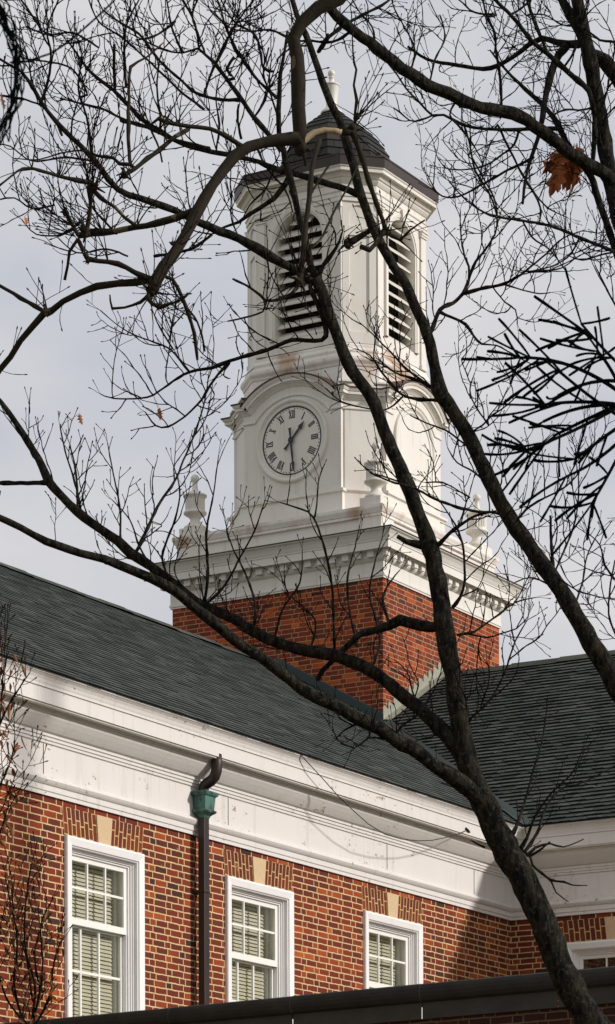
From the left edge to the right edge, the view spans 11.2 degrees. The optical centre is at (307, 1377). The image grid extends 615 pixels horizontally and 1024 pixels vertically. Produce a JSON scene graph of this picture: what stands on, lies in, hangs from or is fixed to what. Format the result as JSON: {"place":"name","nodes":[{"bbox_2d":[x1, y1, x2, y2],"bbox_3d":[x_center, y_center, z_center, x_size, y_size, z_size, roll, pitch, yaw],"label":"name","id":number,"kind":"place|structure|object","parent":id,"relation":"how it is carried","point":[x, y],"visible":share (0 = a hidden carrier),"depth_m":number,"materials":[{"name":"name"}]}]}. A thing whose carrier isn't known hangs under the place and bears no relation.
{"place":"outdoors","nodes":[
{"label":"outdoors","id":0,"kind":"place"},
{"bbox_2d":[0,0,614,665],"label":"sky","id":1,"kind":"structure","parent":0,"point":[60,367],"materials":[{"name":"grey"}]},
{"label":"ground","id":2,"kind":"structure","parent":0,"visible":0},
{"bbox_2d":[0,602,48,846],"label":"dry sapling","id":3,"kind":"object","parent":2,"relation":"on","point":[16,746],"visible":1,"depth_m":18.06,"materials":[{"name":"brown plant"}]},
{"bbox_2d":[0,831,78,1023],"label":"dry sapling","id":4,"kind":"object","parent":2,"relation":"on","point":[24,944],"visible":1,"depth_m":20.11,"materials":[{"name":"brown plant"}]},
{"bbox_2d":[0,0,114,145],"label":"drooping tree","id":5,"kind":"object","parent":2,"relation":"on","point":[16,61],"visible":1,"depth_m":5.00,"materials":[{"name":"black plant"}]},
{"bbox_2d":[0,0,444,374],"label":"sycamore","id":6,"kind":"object","parent":2,"relation":"on","point":[298,137],"visible":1,"depth_m":16.90,"materials":[{"name":"brown plant"}]},
{"bbox_2d":[0,562,614,1022],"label":"brick building","id":7,"kind":"structure","parent":2,"relation":"on","point":[202,860],"depth_m":33.76,"materials":[{"name":"red brick"}]},
{"bbox_2d":[64,835,144,1016],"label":"window","id":8,"kind":"structure","parent":7,"relation":"in","point":[104,885],"depth_m":30.92,"materials":[{"name":"white glass"}]},
{"bbox_2d":[225,875,293,1001],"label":"window","id":9,"kind":"structure","parent":7,"relation":"in","point":[259,918],"depth_m":33.36,"materials":[{"name":"white glass"}]},
{"bbox_2d":[155,70,526,809],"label":"clock tower","id":10,"kind":"structure","parent":7,"relation":"on","point":[291,426],"depth_m":44.87,"materials":[{"name":"paint"}]},
{"bbox_2d":[300,754,469,840],"bbox_3d":[0.937,-6.301,34.753,0.093,0.600,3.948,0,0,30],"label":"cable","id":11,"kind":"object","parent":7,"relation":"hanging from","point":[467,829],"visible":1,"depth_m":34.44,"materials":[{"name":"black paint"}]},
{"bbox_2d":[363,910,422,988],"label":"window","id":12,"kind":"structure","parent":7,"relation":"in","point":[392,947],"depth_m":35.79,"materials":[{"name":"white glass"}]},
{"bbox_2d":[567,939,614,968],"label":"window","id":13,"kind":"structure","parent":7,"relation":"in","point":[597,953],"depth_m":37.57,"materials":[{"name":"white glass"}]},
{"bbox_2d":[0,6,614,1023],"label":"bare oak","id":14,"kind":"object","parent":2,"relation":"on","point":[466,778],"visible":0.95,"depth_m":23.56,"materials":[{"name":"brown plant"}]},
{"bbox_2d":[0,0,614,702],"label":"bare oak","id":15,"kind":"object","parent":2,"relation":"on","point":[598,654],"visible":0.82,"depth_m":25.89,"materials":[{"name":"brown plant"}]},
{"bbox_2d":[0,966,614,1023],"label":"brick wing","id":16,"kind":"structure","parent":2,"relation":"on","point":[532,998],"depth_m":26.33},
{"bbox_2d":[274,0,614,639],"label":"bare oak","id":17,"kind":"object","parent":2,"relation":"on","point":[567,164],"visible":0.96,"depth_m":27.83,"materials":[{"name":"brown plant"}]},
{"bbox_2d":[461,267,614,556],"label":"pine tree","id":18,"kind":"object","parent":2,"relation":"on","point":[593,402],"visible":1,"depth_m":8.96,"materials":[{"name":"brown wood"}]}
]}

